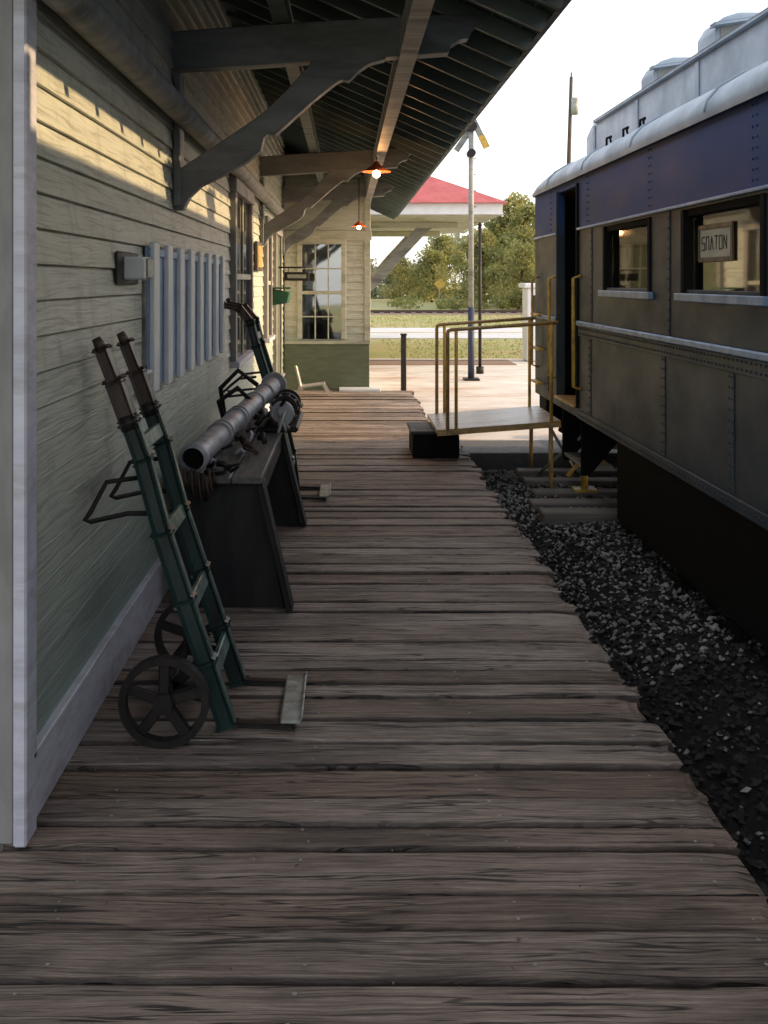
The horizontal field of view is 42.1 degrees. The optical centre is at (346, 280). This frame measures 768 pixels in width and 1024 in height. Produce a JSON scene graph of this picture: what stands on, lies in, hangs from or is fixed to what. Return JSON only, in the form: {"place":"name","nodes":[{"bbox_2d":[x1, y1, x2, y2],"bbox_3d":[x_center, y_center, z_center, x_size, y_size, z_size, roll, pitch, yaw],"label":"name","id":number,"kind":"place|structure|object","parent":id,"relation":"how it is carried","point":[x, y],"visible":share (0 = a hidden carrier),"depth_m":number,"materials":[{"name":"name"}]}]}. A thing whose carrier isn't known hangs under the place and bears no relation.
{"place":"outdoors","nodes":[
{"label":"outdoors","id":0,"kind":"place"},
{"bbox_2d":[369,283,521,358],"bbox_3d":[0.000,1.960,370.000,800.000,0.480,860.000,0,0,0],"label":"ground","id":1,"kind":"structure","parent":0,"point":[378,349],"depth_m":28.68,"materials":[{"name":"green plant"}]},
{"bbox_2d":[0,0,571,850],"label":"train depot","id":2,"kind":"structure","parent":1,"relation":"on","point":[232,130],"depth_m":4.55,"materials":[{"name":"paint"}]},
{"bbox_2d":[115,251,152,284],"bbox_3d":[-0.875,-0.052,4.200,0.106,0.135,0.400,0,0,0],"label":"electrical box","id":3,"kind":"object","parent":2,"relation":"attached to","point":[132,268],"visible":1,"depth_m":4.12,"materials":[{"name":"white paint"}]},
{"bbox_2d":[141,280,152,386],"bbox_3d":[-0.898,0.226,4.399,0.056,0.549,0.202,0,0,0],"label":"conduit pipe","id":4,"kind":"object","parent":2,"relation":"attached to","point":[150,373],"visible":0.38,"depth_m":4.44,"materials":[{"name":"grey metal"}]},
{"bbox_2d":[145,242,224,392],"bbox_3d":[-0.906,0.170,5.933,0.042,0.700,2.705,0,0,0],"label":"slatted window shutter","id":5,"kind":"object","parent":2,"relation":"attached to","point":[185,312],"visible":0.96,"depth_m":5.38,"materials":[{"name":"blue paint"}]},
{"bbox_2d":[237,196,248,357],"bbox_3d":[-0.923,-0.034,8.750,0.014,1.368,1.276,0,0,0],"label":"window","id":6,"kind":"structure","parent":2,"relation":"in","point":[239,201],"depth_m":8.71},
{"bbox_2d":[255,241,262,270],"bbox_3d":[-0.903,-0.250,10.300,0.034,0.300,0.600,0,0,0],"label":"framed notice","id":7,"kind":"object","parent":2,"relation":"attached to","point":[258,256],"visible":1,"depth_m":10.11,"materials":[{"name":"yellow paper"}]},
{"bbox_2d":[277,328,277,371],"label":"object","id":8,"kind":"structure","parent":2,"relation":"in","point":[277,328],"depth_m":13.08,"materials":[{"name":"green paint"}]},
{"bbox_2d":[277,236,279,327],"bbox_3d":[-0.921,0.491,13.250,0.018,2.178,0.876,0,0,0],"label":"window","id":9,"kind":"structure","parent":2,"relation":"in","point":[278,238],"depth_m":13.42,"materials":[{"name":"green paint"}]},
{"bbox_2d":[278,327,279,372],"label":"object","id":10,"kind":"structure","parent":2,"relation":"in","point":[279,327],"depth_m":13.47,"materials":[{"name":"green paint"}]},
{"bbox_2d":[272,287,291,304],"bbox_3d":[-0.796,0.189,12.150,0.252,0.221,0.440,0,0,0],"label":"wall mailbox","id":11,"kind":"object","parent":2,"relation":"attached to","point":[280,297],"depth_m":11.95,"materials":[{"name":"green paint"}]},
{"bbox_2d":[278,267,310,280],"bbox_3d":[-0.705,-0.096,13.410,0.450,0.192,0.040,0,0,0],"label":"hanging sign","id":12,"kind":"object","parent":2,"relation":"attached to","point":[296,276],"visible":0.95,"depth_m":13.40,"materials":[{"name":"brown wood"}]},
{"bbox_2d":[302,244,340,338],"bbox_3d":[-0.360,0.161,14.740,0.578,1.399,0.011,0,0,0],"label":"window","id":13,"kind":"structure","parent":2,"relation":"in","point":[308,300],"depth_m":14.73,"materials":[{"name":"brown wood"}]},
{"bbox_2d":[352,178,364,228],"bbox_3d":[0.175,-1.052,13.600,0.210,0.697,0.210,0,0,0],"label":"pendant lamp","id":14,"kind":"object","parent":2,"relation":"hanging from","point":[358,224],"visible":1,"depth_m":13.60,"materials":[{"name":"metal"}]},
{"bbox_2d":[362,156,390,177],"bbox_3d":[0.290,-1.092,9.500,0.280,0.216,0.280,0,0,0],"label":"pendant lamp","id":15,"kind":"object","parent":2,"relation":"hanging from","point":[376,168],"visible":1,"depth_m":9.47,"materials":[{"name":"metal"}]},
{"bbox_2d":[0,390,767,1023],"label":"wooden platform","id":16,"kind":"structure","parent":1,"relation":"on","point":[336,794],"depth_m":2.93,"materials":[{"name":"brown wood"}]},
{"bbox_2d":[82,331,306,748],"bbox_3d":[-0.531,0.902,3.740,0.755,1.409,0.720,0,0,0],"label":"hand truck","id":17,"kind":"object","parent":16,"relation":"on","point":[202,670],"visible":1,"depth_m":3.53,"materials":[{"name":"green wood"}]},
{"bbox_2d":[174,419,306,611],"bbox_3d":[-0.559,1.276,5.910,0.602,0.655,2.220,0,0,0],"label":"wooden bench","id":18,"kind":"object","parent":16,"relation":"on","point":[246,508],"visible":0.53,"depth_m":4.86,"materials":[{"name":"brown wood"}]},
{"bbox_2d":[179,372,286,501],"bbox_3d":[-0.583,0.851,5.899,0.376,0.422,2.314,0,0,6],"label":"salvaged steam pipe","id":19,"kind":"object","parent":18,"relation":"on","point":[198,455],"visible":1,"depth_m":5.26,"materials":[{"name":"grey metal"}]},
{"bbox_2d":[216,368,302,433],"bbox_3d":[-0.565,0.756,6.486,0.540,0.383,0.988,0,0,0],"label":"cast iron machine part","id":20,"kind":"object","parent":18,"relation":"on","point":[287,404],"visible":0.95,"depth_m":6.21,"materials":[{"name":"grey paint"}]},
{"bbox_2d":[223,298,330,500],"bbox_3d":[-0.519,0.865,7.435,0.810,1.474,0.710,0,0,0],"label":"hand truck","id":21,"kind":"object","parent":16,"relation":"on","point":[248,316],"visible":0.3,"depth_m":7.24,"materials":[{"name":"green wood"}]},
{"bbox_2d":[295,366,330,395],"bbox_3d":[-0.470,1.395,13.925,0.533,0.442,0.317,0,0,0],"label":"wooden deck chair","id":22,"kind":"object","parent":16,"relation":"on","point":[301,386],"visible":0.88,"depth_m":13.79,"materials":[{"name":"brown wood"}]},
{"bbox_2d":[54,409,747,998],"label":"leaf litter","id":23,"kind":"object","parent":16,"relation":"on","point":[518,939],"visible":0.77,"depth_m":2.72,"materials":[{"name":"brown plant"}]},
{"bbox_2d":[377,255,419,299],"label":"tree","id":24,"kind":"object","parent":1,"relation":"on","point":[400,277],"visible":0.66,"depth_m":83.23,"materials":[{"name":"green plant"}]},
{"bbox_2d":[370,228,492,298],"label":"tree line","id":25,"kind":"object","parent":1,"relation":"on","point":[455,237],"visible":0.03,"depth_m":95.50,"materials":[{"name":"green plant"}]},
{"bbox_2d":[407,248,460,301],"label":"tree","id":26,"kind":"object","parent":1,"relation":"on","point":[435,259],"visible":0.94,"depth_m":79.53,"materials":[{"name":"green plant"}]},
{"bbox_2d":[410,234,467,299],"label":"tree","id":27,"kind":"object","parent":1,"relation":"on","point":[442,243],"visible":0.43,"depth_m":85.56,"materials":[{"name":"green plant"}]},
{"bbox_2d":[370,176,508,290],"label":"freight depot","id":28,"kind":"structure","parent":1,"relation":"on","point":[435,207],"depth_m":21.88,"materials":[{"name":"red paint"}]},
{"bbox_2d":[434,278,444,298],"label":"crossing sign","id":29,"kind":"object","parent":1,"relation":"on","point":[439,283],"visible":0.78,"depth_m":65.88,"materials":[{"name":"metal"}]},
{"bbox_2d":[386,294,517,309],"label":"shrubs","id":30,"kind":"object","parent":1,"relation":"on","point":[446,303],"visible":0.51,"depth_m":60.13,"materials":[{"name":"green plant"}]},
{"bbox_2d":[449,227,514,305],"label":"tree","id":31,"kind":"object","parent":1,"relation":"on","point":[488,240],"visible":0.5,"depth_m":67.39,"materials":[{"name":"green plant"}]},
{"bbox_2d":[475,192,529,298],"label":"tree","id":32,"kind":"object","parent":1,"relation":"on","point":[496,227],"visible":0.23,"depth_m":75.24,"materials":[{"name":"green plant"}]},
{"bbox_2d":[484,203,534,303],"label":"tree","id":33,"kind":"object","parent":1,"relation":"on","point":[524,213],"visible":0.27,"depth_m":63.48,"materials":[{"name":"green plant"}]},
{"bbox_2d":[485,238,534,308],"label":"tree","id":34,"kind":"object","parent":1,"relation":"on","point":[519,261],"visible":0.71,"depth_m":59.84,"materials":[{"name":"green plant"}]},
{"bbox_2d":[490,201,534,293],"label":"tree","id":35,"kind":"object","parent":1,"relation":"on","point":[508,230],"visible":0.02,"depth_m":71.64,"materials":[{"name":"green plant"}]},
{"bbox_2d":[567,72,577,163],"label":"utility pole","id":36,"kind":"object","parent":1,"relation":"on","point":[573,106],"visible":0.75,"depth_m":41.93,"materials":[{"name":"brown wood"}]},
{"bbox_2d":[482,469,767,903],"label":"gravel ballast","id":37,"kind":"structure","parent":1,"relation":"on","point":[691,670],"depth_m":5.18,"materials":[{"name":"gravel"}]},
{"bbox_2d":[407,316,580,487],"bbox_3d":[1.371,1.099,9.250,1.582,1.501,1.078,0,0,0],"label":"boarding gangway","id":38,"kind":"object","parent":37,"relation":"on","point":[437,435],"visible":0.93,"depth_m":8.95,"materials":[{"name":"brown wood"}]},
{"bbox_2d":[515,466,752,641],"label":"railway track","id":39,"kind":"structure","parent":37,"relation":"on","point":[550,515],"depth_m":8.11,"materials":[{"name":"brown wood"}]},
{"bbox_2d":[566,464,597,491],"bbox_3d":[2.024,1.667,8.600,0.273,0.335,0.160,0,0,0],"label":"derail stand","id":40,"kind":"object","parent":39,"relation":"on","point":[584,487],"visible":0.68,"depth_m":8.57,"materials":[{"name":"yellow paint"}]},
{"bbox_2d":[530,7,767,650],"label":"passenger railcar","id":41,"kind":"object","parent":39,"relation":"on","point":[651,252],"visible":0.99,"depth_m":5.88,"materials":[{"name":"paint"}]},
{"bbox_2d":[603,226,612,289],"bbox_3d":[1.929,-0.165,7.309,0.082,0.468,0.047,0,0,0],"label":"window frame","id":42,"kind":"structure","parent":41,"relation":"in","point":[607,236],"depth_m":7.28,"materials":[{"name":"black metal"}]},
{"bbox_2d":[607,218,646,231],"bbox_3d":[1.938,-0.379,6.765,0.065,0.039,1.038,0,0,0],"label":"window frame","id":43,"kind":"structure","parent":41,"relation":"in","point":[641,222],"depth_m":6.74,"materials":[{"name":"black metal"}]},
{"bbox_2d":[607,288,646,291],"bbox_3d":[1.938,0.075,6.765,0.065,0.049,1.038,0,0,0],"label":"window frame","id":44,"kind":"structure","parent":41,"relation":"in","point":[609,289],"depth_m":6.69,"materials":[{"name":"paint"}]},
{"bbox_2d":[647,217,650,291],"bbox_3d":[1.929,-0.165,6.221,0.082,0.468,0.047,0,0,0],"label":"window frame","id":45,"kind":"structure","parent":41,"relation":"in","point":[648,218],"depth_m":6.21,"materials":[{"name":"black metal"}]},
{"bbox_2d":[681,210,693,292],"bbox_3d":[1.929,-0.165,5.598,0.082,0.468,0.047,0,0,0],"label":"window frame","id":46,"kind":"structure","parent":41,"relation":"in","point":[687,223],"depth_m":5.57,"materials":[{"name":"black metal"}]},
{"bbox_2d":[686,194,759,216],"bbox_3d":[1.938,-0.379,5.060,0.065,0.039,1.028,0,0,0],"label":"window frame","id":47,"kind":"structure","parent":41,"relation":"in","point":[751,200],"depth_m":5.02,"materials":[{"name":"black metal"}]},
{"bbox_2d":[686,290,759,295],"bbox_3d":[1.938,0.075,5.060,0.065,0.049,1.028,0,0,0],"label":"window frame","id":48,"kind":"structure","parent":41,"relation":"in","point":[719,292],"depth_m":5.01,"materials":[{"name":"paint"}]},
{"bbox_2d":[760,193,766,295],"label":"window frame","id":49,"kind":"structure","parent":41,"relation":"in","point":[763,196],"depth_m":4.50,"materials":[{"name":"black metal"}]},
{"bbox_2d":[370,328,521,338],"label":"road","id":50,"kind":"structure","parent":0,"point":[429,333],"depth_m":32.12,"materials":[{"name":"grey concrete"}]},
{"bbox_2d":[370,313,521,314],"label":"dirt track","id":51,"kind":"structure","parent":0,"point":[442,314],"depth_m":50.23,"materials":[{"name":"brown soil"}]},
{"bbox_2d":[370,310,521,313],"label":"distant railway track","id":52,"kind":"structure","parent":51,"relation":"on","point":[443,311],"depth_m":52.16,"materials":[{"name":"metal"}]},
{"bbox_2d":[369,359,616,470],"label":"concrete pavement","id":53,"kind":"structure","parent":0,"point":[499,386],"depth_m":14.19,"materials":[{"name":"concrete"}]},
{"bbox_2d":[400,333,406,390],"bbox_3d":[0.840,1.225,14.540,0.096,0.910,0.096,0,0,0],"label":"wooden post","id":54,"kind":"object","parent":53,"relation":"on","point":[403,361],"visible":0.79,"depth_m":14.50,"materials":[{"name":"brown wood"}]},
{"bbox_2d":[369,360,516,364],"bbox_3d":[1.910,1.680,20.400,2.980,0.040,1.200,0,0,0],"label":"curb","id":55,"kind":"object","parent":53,"relation":"on","point":[432,362],"visible":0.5,"depth_m":20.23,"materials":[{"name":"white concrete"}]},
{"bbox_2d":[454,120,489,380],"bbox_3d":[2.121,-0.570,16.800,0.600,4.500,0.260,0,0,0],"label":"semaphore signal","id":56,"kind":"object","parent":53,"relation":"on","point":[469,136],"visible":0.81,"depth_m":16.76,"materials":[{"name":"grey paint"}]},
{"bbox_2d":[476,222,483,373],"bbox_3d":[2.420,0.310,18.000,0.133,2.740,0.140,0,0,0],"label":"signal post","id":57,"kind":"object","parent":53,"relation":"on","point":[479,368],"visible":1,"depth_m":17.97,"materials":[{"name":"metal"}]},
{"bbox_2d":[518,283,534,360],"bbox_3d":[4.000,0.860,20.900,0.640,1.620,0.740,0,0,0],"label":"white pillar","id":58,"kind":"object","parent":53,"relation":"on","point":[526,300],"visible":0.29,"depth_m":20.69,"materials":[{"name":"white paint"}]},
{"bbox_2d":[370,0,767,282],"label":"sky","id":59,"kind":"structure","parent":0,"point":[608,47],"materials":[{"name":"white"}]}
]}

